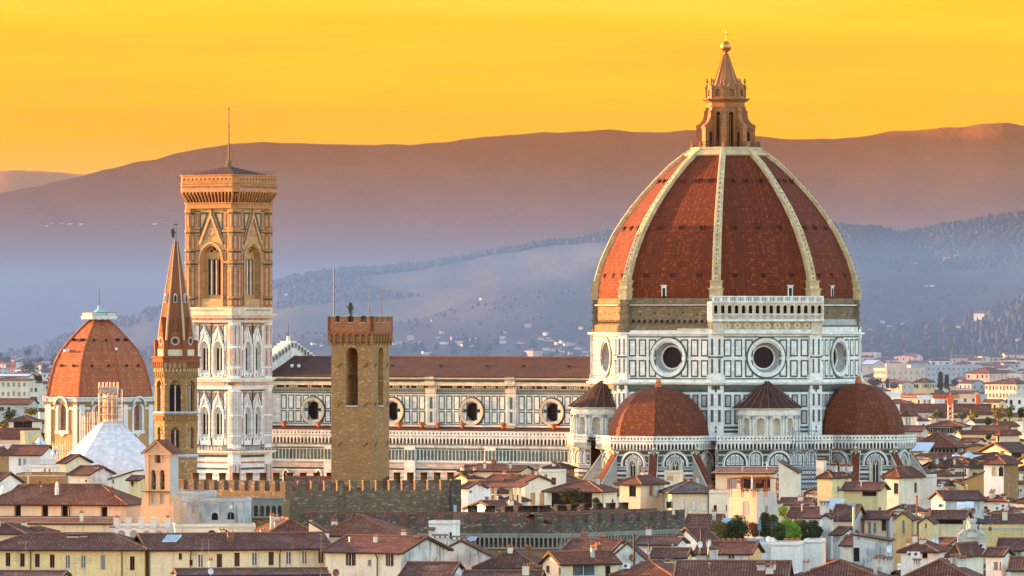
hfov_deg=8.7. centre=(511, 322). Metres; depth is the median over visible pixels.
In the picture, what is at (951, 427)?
house
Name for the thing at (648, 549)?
flue pipe
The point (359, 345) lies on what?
battlemented tower
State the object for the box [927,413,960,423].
house
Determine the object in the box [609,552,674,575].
house
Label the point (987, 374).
house
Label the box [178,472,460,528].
battlemented palace
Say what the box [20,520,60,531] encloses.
house
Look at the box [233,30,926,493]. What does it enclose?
cathedral
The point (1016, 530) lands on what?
house
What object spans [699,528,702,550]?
flue pipe
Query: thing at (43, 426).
house
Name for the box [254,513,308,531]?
house
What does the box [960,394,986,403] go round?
house
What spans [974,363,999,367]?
house
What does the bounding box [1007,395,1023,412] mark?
house
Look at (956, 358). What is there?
house
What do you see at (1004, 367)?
house
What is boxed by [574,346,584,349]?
house
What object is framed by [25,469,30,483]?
stone cross
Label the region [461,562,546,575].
house
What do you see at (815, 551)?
house
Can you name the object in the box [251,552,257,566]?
window
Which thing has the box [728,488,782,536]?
house
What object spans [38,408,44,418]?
house
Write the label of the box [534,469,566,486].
house
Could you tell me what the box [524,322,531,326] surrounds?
house
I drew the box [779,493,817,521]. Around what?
house
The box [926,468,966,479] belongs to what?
house
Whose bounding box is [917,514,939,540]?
house
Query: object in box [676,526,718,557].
house
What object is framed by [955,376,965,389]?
house
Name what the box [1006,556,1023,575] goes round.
house
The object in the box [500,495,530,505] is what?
house
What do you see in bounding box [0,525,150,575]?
house
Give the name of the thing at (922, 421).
house
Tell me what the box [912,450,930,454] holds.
house
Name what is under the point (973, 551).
house
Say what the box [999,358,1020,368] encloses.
house
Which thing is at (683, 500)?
window
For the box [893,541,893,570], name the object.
house
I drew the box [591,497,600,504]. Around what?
bush
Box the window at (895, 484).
[894,483,898,494]
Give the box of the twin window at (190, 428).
[189,428,191,447]
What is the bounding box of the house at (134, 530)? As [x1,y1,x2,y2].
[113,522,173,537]
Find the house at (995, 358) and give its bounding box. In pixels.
[989,355,1002,362]
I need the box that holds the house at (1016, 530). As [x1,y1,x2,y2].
[979,524,1023,563]
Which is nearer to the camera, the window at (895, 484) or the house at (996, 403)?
the window at (895, 484)
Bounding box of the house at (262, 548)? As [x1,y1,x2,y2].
[133,527,330,575]
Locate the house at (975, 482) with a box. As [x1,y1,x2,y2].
[963,471,984,494]
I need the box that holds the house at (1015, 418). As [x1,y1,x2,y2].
[999,413,1023,421]
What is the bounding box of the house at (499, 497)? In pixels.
[485,495,503,499]
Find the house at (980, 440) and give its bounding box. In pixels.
[958,437,992,444]
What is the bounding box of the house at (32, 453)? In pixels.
[8,442,58,474]
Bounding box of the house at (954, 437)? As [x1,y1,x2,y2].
[947,434,960,439]
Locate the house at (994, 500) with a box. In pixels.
[984,489,1015,514]
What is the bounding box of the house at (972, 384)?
[958,379,984,393]
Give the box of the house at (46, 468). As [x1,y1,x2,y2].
[32,464,59,471]
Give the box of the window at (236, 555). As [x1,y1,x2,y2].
[234,553,240,566]
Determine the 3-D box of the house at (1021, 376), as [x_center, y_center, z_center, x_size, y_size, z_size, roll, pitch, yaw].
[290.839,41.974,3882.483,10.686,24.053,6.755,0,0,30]
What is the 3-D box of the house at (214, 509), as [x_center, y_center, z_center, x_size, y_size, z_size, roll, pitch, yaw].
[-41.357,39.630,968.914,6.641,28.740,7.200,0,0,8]
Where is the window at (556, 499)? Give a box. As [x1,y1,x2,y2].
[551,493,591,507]
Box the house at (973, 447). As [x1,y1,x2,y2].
[960,443,986,451]
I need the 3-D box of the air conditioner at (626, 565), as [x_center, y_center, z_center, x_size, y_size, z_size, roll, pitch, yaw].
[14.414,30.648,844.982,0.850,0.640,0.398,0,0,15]
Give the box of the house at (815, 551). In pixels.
[804,538,825,568]
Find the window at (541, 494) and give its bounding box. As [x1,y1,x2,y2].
[540,493,544,504]
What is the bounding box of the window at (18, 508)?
[16,506,20,515]
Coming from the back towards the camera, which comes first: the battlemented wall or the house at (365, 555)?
the battlemented wall
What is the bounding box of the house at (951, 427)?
[927,420,971,435]
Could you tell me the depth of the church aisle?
951.33 m
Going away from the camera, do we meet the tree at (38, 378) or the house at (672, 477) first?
the house at (672, 477)
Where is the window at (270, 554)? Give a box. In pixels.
[268,552,274,565]
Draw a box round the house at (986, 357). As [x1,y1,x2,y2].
[977,354,995,362]
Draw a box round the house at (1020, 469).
[1018,465,1023,476]
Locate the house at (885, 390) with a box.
[877,387,891,391]
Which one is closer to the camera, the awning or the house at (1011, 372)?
the awning
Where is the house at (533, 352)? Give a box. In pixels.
[524,348,542,355]
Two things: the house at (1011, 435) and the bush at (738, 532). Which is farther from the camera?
the house at (1011, 435)
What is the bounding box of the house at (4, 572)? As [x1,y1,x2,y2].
[0,562,71,575]
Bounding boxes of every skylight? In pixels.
[162,534,181,541]
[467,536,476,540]
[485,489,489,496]
[722,517,733,522]
[825,499,844,509]
[912,442,933,450]
[956,502,964,507]
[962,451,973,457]
[964,502,973,507]
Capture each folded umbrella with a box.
[52,446,54,463]
[757,518,760,536]
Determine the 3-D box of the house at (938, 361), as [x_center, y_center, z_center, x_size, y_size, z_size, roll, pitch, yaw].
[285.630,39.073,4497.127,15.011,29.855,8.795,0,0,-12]
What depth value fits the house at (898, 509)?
1192.06 m
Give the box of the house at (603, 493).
[541,477,619,508]
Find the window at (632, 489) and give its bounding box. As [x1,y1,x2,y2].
[628,486,635,496]
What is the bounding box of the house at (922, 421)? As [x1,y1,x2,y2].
[917,417,930,424]
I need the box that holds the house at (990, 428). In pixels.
[970,425,1010,441]
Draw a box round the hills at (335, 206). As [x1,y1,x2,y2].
[0,123,1023,351]
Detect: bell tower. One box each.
[151,224,200,490]
[180,107,276,483]
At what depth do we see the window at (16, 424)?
1950.59 m
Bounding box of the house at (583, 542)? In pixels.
[560,531,625,552]
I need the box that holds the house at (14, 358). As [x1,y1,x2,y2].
[11,357,25,361]
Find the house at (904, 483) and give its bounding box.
[880,465,925,509]
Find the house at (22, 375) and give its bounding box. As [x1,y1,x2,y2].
[0,373,35,382]
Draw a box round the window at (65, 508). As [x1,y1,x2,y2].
[63,506,67,515]
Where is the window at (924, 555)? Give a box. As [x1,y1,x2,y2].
[921,553,927,558]
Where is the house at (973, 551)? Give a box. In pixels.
[943,541,984,573]
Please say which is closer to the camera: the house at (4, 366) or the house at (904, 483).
the house at (904, 483)
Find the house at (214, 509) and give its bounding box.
[198,497,251,522]
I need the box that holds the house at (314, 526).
[308,520,329,538]
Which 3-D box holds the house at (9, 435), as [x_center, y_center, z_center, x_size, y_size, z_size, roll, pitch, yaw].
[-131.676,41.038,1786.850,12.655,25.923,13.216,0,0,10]
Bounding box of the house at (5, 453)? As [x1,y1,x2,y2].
[0,446,12,470]
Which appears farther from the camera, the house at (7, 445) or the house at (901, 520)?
the house at (7, 445)
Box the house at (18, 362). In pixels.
[13,359,36,372]
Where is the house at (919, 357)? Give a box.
[903,354,921,359]
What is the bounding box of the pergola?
[728,477,778,497]
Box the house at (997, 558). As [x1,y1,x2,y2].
[981,546,1015,575]
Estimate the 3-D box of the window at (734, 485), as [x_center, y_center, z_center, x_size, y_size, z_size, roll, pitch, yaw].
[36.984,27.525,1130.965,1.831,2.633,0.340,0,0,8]
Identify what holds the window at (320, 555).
in the house at (262, 548)
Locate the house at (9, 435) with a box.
[0,428,44,442]
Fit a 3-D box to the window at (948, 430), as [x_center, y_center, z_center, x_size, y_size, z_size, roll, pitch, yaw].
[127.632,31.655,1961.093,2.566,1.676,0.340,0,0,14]
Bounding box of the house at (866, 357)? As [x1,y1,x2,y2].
[862,355,873,361]
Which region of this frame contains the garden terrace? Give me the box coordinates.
[745,537,803,559]
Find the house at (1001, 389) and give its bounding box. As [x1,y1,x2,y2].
[983,379,1023,399]
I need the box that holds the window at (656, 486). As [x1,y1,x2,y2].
[654,485,659,496]
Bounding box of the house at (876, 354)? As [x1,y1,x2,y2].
[862,352,880,358]
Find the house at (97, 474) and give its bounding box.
[66,464,116,485]
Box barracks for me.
[900,403,991,422]
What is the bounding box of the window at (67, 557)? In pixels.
[64,555,70,568]
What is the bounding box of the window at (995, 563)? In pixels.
[993,562,997,570]
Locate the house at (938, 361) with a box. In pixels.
[928,358,950,364]
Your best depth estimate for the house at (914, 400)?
2880.04 m
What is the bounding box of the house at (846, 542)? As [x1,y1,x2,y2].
[838,534,852,561]
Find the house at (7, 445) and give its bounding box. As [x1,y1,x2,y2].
[0,443,24,448]
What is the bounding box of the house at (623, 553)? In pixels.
[614,539,651,570]
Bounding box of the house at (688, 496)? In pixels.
[658,476,711,516]
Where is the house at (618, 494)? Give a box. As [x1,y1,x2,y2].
[612,482,619,506]
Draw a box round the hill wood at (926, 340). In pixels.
[862,294,1023,359]
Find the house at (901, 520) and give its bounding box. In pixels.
[892,510,918,569]
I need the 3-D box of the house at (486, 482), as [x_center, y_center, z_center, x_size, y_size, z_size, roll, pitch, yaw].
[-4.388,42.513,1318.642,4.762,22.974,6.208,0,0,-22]
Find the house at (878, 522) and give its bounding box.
[861,510,895,571]
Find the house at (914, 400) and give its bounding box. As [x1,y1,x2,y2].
[899,396,931,402]
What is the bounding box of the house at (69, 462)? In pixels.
[56,453,93,482]
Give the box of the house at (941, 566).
[903,553,984,575]
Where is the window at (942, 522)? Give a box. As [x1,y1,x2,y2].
[937,520,963,524]
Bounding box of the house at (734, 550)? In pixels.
[693,538,765,559]
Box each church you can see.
[0,483,141,521]
[43,302,154,459]
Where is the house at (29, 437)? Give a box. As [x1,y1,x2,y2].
[20,430,41,443]
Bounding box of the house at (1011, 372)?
[1002,370,1015,373]
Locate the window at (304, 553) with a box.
[301,551,307,564]
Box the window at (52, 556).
[49,554,54,568]
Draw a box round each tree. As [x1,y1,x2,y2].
[0,420,8,427]
[2,408,18,419]
[20,361,40,372]
[23,407,38,415]
[24,349,31,359]
[34,374,42,382]
[36,357,43,367]
[401,342,406,348]
[411,344,416,351]
[433,342,438,349]
[450,348,457,354]
[462,343,468,349]
[473,343,479,349]
[475,339,480,347]
[480,350,488,355]
[866,376,881,386]
[885,378,888,388]
[889,381,898,391]
[931,409,943,421]
[937,371,943,389]
[944,374,948,392]
[951,378,958,392]
[956,412,966,422]
[968,409,978,418]
[984,417,992,424]
[985,433,991,439]
[992,407,1005,420]
[1005,404,1014,420]
[1017,406,1023,421]
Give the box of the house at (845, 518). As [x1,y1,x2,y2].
[832,503,866,532]
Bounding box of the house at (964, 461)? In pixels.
[956,456,974,477]
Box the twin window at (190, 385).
[188,382,192,410]
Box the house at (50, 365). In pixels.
[35,363,51,368]
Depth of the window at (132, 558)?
868.32 m
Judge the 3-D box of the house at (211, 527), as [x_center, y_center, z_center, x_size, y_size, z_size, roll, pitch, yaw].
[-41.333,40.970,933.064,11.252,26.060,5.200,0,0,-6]
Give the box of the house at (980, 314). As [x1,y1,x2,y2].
[974,310,986,320]
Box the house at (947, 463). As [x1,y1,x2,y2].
[927,458,952,471]
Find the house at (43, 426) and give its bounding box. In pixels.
[42,419,44,431]
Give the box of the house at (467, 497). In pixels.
[461,481,488,511]
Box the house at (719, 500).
[709,489,728,517]
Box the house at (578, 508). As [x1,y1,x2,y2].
[552,504,579,511]
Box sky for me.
[0,0,1023,173]
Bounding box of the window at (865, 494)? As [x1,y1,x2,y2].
[862,492,876,496]
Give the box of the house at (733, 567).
[673,560,793,575]
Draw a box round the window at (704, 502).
[702,501,706,510]
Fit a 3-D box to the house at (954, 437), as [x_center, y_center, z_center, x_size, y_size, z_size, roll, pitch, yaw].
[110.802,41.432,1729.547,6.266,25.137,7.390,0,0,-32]
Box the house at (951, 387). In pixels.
[935,383,954,392]
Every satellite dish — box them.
[208,568,213,575]
[333,569,338,575]
[477,481,481,494]
[698,541,702,550]
[766,536,770,553]
[886,545,891,552]
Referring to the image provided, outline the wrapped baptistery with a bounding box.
[65,382,146,476]
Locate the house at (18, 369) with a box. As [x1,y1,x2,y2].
[15,367,39,375]
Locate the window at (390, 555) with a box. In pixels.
[386,554,392,566]
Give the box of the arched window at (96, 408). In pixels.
[95,405,102,424]
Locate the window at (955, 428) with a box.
[953,427,961,432]
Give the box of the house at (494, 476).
[484,471,521,480]
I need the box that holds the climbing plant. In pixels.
[559,487,585,505]
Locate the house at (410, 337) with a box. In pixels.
[407,335,413,340]
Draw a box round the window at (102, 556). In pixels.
[100,555,105,569]
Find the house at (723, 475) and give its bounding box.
[710,461,778,488]
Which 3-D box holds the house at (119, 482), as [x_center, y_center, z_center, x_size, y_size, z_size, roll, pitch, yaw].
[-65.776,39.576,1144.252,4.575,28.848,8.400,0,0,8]
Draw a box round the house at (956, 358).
[950,355,976,364]
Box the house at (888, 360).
[873,358,896,362]
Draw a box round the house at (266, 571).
[170,557,331,575]
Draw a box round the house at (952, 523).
[929,504,973,536]
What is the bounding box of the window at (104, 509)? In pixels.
[102,507,106,515]
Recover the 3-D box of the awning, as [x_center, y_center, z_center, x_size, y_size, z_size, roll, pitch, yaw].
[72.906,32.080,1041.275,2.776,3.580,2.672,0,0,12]
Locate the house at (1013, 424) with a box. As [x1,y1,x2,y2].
[992,421,1019,429]
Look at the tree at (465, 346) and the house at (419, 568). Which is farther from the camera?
the tree at (465, 346)
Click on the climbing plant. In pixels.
(572, 496)
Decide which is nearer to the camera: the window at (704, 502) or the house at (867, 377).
the window at (704, 502)
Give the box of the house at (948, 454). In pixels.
[929,452,989,459]
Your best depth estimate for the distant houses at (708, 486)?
1281.80 m
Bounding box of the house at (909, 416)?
[901,409,918,424]
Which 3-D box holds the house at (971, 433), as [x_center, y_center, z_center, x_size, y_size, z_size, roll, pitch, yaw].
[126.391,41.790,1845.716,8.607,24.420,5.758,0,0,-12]
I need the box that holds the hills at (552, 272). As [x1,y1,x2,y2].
[2,222,1023,385]
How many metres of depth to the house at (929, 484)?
1230.24 m
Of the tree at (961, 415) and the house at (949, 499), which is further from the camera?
the tree at (961, 415)
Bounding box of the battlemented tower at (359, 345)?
[327,267,392,489]
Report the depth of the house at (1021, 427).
2123.32 m
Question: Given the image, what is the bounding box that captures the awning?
[975,517,992,524]
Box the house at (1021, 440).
[990,438,1023,443]
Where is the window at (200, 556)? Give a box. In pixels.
[198,554,202,567]
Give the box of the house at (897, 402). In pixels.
[893,399,913,413]
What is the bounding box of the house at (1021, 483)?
[1018,472,1023,498]
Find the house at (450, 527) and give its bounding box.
[428,520,460,544]
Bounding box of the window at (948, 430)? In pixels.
[945,428,953,432]
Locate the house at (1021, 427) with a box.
[1016,422,1023,431]
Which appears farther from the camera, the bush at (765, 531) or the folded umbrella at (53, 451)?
the folded umbrella at (53, 451)
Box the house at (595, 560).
[538,542,622,575]
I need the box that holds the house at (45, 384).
[35,381,47,395]
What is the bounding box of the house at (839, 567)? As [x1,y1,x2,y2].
[791,554,966,575]
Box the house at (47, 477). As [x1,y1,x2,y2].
[16,472,67,483]
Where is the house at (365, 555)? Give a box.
[318,529,453,575]
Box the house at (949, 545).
[938,543,952,559]
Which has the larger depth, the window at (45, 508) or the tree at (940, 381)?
the tree at (940, 381)
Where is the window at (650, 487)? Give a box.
[649,486,653,495]
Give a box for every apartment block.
[0,377,35,397]
[30,383,42,407]
[907,365,981,389]
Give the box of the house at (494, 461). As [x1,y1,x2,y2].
[477,459,506,464]
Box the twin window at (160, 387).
[159,382,161,410]
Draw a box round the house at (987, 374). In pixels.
[965,367,1008,382]
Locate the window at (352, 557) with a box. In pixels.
[346,554,355,565]
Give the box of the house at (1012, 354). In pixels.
[1001,352,1023,358]
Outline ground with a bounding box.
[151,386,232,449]
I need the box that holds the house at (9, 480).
[0,471,25,491]
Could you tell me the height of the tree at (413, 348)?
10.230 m
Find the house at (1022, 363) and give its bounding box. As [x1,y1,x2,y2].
[1020,358,1023,368]
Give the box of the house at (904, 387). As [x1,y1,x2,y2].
[884,380,913,399]
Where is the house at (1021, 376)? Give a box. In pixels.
[1007,374,1023,380]
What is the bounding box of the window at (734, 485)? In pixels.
[727,478,736,488]
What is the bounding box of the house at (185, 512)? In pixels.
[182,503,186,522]
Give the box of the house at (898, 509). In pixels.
[888,504,927,514]
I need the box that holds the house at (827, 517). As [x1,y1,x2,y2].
[819,501,835,558]
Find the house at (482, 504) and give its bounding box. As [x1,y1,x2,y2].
[462,496,524,511]
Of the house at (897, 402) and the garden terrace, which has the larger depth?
the house at (897, 402)
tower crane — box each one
[0,360,15,372]
[885,392,979,420]
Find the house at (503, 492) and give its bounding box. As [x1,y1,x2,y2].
[487,487,512,496]
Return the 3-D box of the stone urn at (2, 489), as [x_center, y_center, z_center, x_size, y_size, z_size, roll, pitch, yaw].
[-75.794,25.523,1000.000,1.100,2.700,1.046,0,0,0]
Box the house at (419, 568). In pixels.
[398,556,465,575]
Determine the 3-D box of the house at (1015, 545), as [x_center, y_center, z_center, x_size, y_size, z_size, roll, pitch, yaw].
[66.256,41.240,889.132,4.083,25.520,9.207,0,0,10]
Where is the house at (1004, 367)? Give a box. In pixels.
[993,365,1012,370]
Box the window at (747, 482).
[742,477,769,487]
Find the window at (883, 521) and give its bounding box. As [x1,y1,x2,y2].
[882,520,885,530]
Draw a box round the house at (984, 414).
[964,411,994,423]
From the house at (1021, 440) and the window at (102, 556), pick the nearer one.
the window at (102, 556)
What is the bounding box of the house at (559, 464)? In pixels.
[540,459,577,476]
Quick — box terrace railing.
[23,460,58,471]
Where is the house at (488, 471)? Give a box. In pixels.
[456,462,533,479]
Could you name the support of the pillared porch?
on the house at (499, 497)
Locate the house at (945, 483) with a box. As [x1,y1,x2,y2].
[937,479,955,489]
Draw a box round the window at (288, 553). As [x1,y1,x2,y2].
[285,551,290,565]
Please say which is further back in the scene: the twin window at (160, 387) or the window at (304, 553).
the twin window at (160, 387)
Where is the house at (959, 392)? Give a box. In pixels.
[947,390,979,394]
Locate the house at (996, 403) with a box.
[982,399,1006,407]
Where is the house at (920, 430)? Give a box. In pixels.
[904,425,929,436]
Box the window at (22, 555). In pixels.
[19,553,25,567]
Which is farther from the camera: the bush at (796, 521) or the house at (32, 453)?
the house at (32, 453)
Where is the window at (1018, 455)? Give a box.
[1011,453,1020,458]
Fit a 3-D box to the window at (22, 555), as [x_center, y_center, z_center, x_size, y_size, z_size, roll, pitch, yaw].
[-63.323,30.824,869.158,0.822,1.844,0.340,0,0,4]
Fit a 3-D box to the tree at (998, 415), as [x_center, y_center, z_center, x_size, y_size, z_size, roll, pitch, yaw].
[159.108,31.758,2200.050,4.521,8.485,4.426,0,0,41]
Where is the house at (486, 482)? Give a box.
[478,480,502,488]
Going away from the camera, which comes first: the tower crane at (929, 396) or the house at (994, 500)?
the house at (994, 500)
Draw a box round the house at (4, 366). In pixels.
[0,361,12,372]
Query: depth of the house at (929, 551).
880.97 m
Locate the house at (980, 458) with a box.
[973,451,1016,461]
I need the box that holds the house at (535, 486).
[509,474,554,505]
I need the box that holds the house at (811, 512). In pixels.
[784,503,832,537]
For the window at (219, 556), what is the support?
in the house at (262, 548)
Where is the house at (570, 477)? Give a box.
[566,474,580,480]
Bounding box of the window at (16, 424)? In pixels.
[14,422,31,427]
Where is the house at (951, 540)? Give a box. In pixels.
[938,537,956,544]
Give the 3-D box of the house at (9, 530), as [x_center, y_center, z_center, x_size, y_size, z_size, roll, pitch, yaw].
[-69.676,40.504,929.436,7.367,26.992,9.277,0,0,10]
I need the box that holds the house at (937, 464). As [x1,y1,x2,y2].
[922,455,966,477]
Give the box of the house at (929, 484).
[922,474,936,508]
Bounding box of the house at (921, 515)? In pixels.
[914,512,928,520]
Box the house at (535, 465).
[507,463,539,472]
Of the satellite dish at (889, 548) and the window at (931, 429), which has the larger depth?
the window at (931, 429)
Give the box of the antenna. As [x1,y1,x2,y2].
[903,499,916,544]
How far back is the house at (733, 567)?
826.46 m
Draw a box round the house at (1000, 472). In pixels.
[979,454,1022,498]
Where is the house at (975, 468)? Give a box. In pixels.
[966,459,983,476]
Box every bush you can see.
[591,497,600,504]
[710,519,732,539]
[722,519,745,539]
[730,514,750,537]
[748,521,758,539]
[758,512,770,539]
[769,514,777,537]
[771,522,785,539]
[777,517,793,537]
[778,506,787,516]
[785,522,801,540]
[793,517,806,531]
[798,519,818,540]
[812,520,823,537]
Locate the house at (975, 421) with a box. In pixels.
[965,419,997,424]
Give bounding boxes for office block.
[874,368,924,395]
[885,363,906,367]
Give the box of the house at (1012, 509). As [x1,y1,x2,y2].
[988,500,1023,514]
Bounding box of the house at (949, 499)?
[928,485,987,526]
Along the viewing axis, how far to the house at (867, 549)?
905.30 m
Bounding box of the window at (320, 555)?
[318,550,324,563]
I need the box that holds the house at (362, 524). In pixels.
[325,514,417,542]
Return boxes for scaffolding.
[50,440,74,459]
[80,411,97,440]
[790,426,816,496]
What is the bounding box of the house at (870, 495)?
[839,480,890,509]
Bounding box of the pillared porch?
[487,483,528,502]
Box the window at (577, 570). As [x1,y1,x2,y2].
[573,566,594,575]
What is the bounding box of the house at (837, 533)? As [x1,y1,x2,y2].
[828,526,860,558]
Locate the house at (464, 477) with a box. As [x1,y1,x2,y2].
[454,466,484,511]
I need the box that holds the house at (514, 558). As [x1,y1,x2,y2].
[471,544,542,569]
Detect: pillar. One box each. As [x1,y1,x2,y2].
[113,515,119,528]
[125,518,131,528]
[137,518,143,528]
[150,518,156,528]
[164,515,170,528]
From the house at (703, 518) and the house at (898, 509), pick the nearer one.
the house at (703, 518)
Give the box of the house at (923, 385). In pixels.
[912,378,935,395]
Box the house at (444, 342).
[439,340,448,343]
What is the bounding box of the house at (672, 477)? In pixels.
[664,470,683,487]
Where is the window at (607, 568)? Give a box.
[605,566,609,575]
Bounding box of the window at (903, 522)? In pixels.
[901,521,904,533]
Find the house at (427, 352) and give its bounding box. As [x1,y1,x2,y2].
[424,350,432,354]
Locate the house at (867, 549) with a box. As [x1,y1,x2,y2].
[850,532,894,574]
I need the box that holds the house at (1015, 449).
[977,442,1023,458]
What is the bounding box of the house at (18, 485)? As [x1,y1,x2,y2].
[12,484,25,489]
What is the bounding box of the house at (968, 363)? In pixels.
[954,361,971,364]
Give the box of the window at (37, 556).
[34,554,39,567]
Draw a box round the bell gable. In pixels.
[141,439,183,522]
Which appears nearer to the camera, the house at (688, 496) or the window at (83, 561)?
the window at (83, 561)
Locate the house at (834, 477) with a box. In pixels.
[815,457,853,505]
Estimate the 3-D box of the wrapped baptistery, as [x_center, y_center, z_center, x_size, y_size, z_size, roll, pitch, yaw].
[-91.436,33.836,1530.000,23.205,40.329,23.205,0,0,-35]
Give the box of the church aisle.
[0,510,119,531]
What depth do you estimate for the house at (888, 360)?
4589.35 m
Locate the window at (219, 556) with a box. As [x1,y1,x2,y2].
[217,554,221,566]
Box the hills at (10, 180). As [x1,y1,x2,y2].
[0,170,90,192]
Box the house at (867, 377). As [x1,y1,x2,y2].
[863,373,873,379]
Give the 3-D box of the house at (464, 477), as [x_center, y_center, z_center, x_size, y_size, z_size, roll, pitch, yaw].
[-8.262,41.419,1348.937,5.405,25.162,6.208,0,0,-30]
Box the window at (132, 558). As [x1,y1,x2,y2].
[129,556,134,570]
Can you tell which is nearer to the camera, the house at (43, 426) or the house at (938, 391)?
the house at (43, 426)
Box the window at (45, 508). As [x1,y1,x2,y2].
[43,506,47,515]
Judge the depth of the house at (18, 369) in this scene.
4409.27 m
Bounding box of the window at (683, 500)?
[681,499,684,509]
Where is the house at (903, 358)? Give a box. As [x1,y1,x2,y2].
[893,355,917,362]
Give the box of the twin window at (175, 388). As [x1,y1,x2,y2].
[170,380,180,411]
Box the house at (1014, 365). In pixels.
[1000,361,1019,373]
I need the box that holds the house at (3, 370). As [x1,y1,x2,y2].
[0,367,8,372]
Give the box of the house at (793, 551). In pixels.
[770,540,804,573]
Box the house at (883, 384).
[865,380,885,388]
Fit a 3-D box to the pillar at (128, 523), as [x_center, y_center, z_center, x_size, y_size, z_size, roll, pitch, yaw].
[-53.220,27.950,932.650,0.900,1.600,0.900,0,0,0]
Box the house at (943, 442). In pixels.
[918,431,965,452]
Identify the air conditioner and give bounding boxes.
[623,563,629,567]
[907,552,912,556]
[913,552,919,556]
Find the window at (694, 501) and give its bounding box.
[692,500,696,510]
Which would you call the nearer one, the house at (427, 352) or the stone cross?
the stone cross
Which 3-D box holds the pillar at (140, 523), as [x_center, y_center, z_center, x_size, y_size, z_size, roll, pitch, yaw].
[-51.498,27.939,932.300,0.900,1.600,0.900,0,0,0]
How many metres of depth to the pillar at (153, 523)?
931.59 m
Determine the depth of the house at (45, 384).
3300.98 m
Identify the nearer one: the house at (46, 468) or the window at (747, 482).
the window at (747, 482)
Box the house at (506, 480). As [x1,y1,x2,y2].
[500,472,515,494]
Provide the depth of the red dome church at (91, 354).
1755.72 m
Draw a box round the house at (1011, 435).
[993,429,1021,441]
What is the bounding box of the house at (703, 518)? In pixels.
[685,509,725,534]
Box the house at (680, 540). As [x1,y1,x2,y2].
[635,527,690,553]
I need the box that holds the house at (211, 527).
[173,523,255,532]
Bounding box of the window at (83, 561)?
[80,555,85,568]
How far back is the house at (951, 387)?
3376.02 m
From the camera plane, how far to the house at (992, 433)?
1835.14 m
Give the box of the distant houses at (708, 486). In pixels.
[8,222,1023,540]
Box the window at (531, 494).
[530,493,535,504]
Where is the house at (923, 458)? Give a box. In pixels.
[914,453,942,467]
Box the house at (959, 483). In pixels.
[949,478,965,489]
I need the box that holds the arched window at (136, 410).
[134,405,138,429]
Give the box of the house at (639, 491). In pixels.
[613,470,669,511]
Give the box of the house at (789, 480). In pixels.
[777,459,801,522]
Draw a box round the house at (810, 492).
[803,487,816,497]
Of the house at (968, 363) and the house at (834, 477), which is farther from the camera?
the house at (968, 363)
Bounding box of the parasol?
[35,437,47,444]
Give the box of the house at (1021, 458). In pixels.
[1017,456,1023,466]
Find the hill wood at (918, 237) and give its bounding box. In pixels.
[0,209,1023,365]
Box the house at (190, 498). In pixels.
[178,490,216,522]
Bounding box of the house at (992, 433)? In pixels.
[990,429,1023,441]
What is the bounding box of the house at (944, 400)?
[930,393,959,402]
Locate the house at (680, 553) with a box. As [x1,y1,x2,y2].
[650,544,695,563]
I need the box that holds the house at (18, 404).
[0,398,39,421]
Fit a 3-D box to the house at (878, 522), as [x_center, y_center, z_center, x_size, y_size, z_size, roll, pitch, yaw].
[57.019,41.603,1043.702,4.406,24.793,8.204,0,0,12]
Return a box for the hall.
[862,360,885,375]
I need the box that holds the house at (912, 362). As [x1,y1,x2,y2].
[907,360,928,364]
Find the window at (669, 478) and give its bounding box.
[666,476,673,480]
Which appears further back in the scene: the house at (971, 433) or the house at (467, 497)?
the house at (971, 433)
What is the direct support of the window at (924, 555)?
in the house at (929, 551)
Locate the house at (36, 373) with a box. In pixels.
[15,371,37,381]
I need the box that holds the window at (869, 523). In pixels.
[868,522,871,534]
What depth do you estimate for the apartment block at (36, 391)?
2621.85 m
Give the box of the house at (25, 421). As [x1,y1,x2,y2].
[7,415,43,430]
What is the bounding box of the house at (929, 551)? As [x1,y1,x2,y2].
[896,533,949,575]
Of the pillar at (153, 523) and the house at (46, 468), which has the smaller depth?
the pillar at (153, 523)
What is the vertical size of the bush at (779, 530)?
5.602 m
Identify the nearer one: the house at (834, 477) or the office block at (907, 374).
the house at (834, 477)
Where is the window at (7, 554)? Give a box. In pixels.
[6,553,10,566]
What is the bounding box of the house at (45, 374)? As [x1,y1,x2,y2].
[37,370,50,380]
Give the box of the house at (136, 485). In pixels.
[125,475,144,498]
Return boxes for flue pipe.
[632,534,635,564]
[648,541,649,559]
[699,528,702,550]
[848,503,855,531]
[915,495,917,517]
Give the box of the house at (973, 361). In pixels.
[967,358,985,364]
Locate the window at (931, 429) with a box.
[928,428,936,431]
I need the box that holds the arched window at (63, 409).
[61,405,65,429]
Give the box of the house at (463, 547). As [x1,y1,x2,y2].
[432,534,496,568]
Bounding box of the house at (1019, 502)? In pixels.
[1011,497,1023,507]
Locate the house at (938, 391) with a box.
[934,390,944,392]
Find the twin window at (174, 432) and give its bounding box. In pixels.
[171,427,178,447]
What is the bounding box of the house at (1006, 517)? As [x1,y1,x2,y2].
[989,509,1023,523]
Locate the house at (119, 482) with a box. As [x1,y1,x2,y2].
[108,469,143,493]
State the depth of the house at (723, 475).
1131.10 m
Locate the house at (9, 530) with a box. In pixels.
[0,520,33,540]
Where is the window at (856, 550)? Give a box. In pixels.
[853,548,859,562]
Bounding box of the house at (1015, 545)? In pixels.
[995,537,1023,555]
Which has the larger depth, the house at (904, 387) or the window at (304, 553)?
the house at (904, 387)
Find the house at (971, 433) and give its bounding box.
[954,430,988,444]
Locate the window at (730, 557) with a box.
[727,555,734,559]

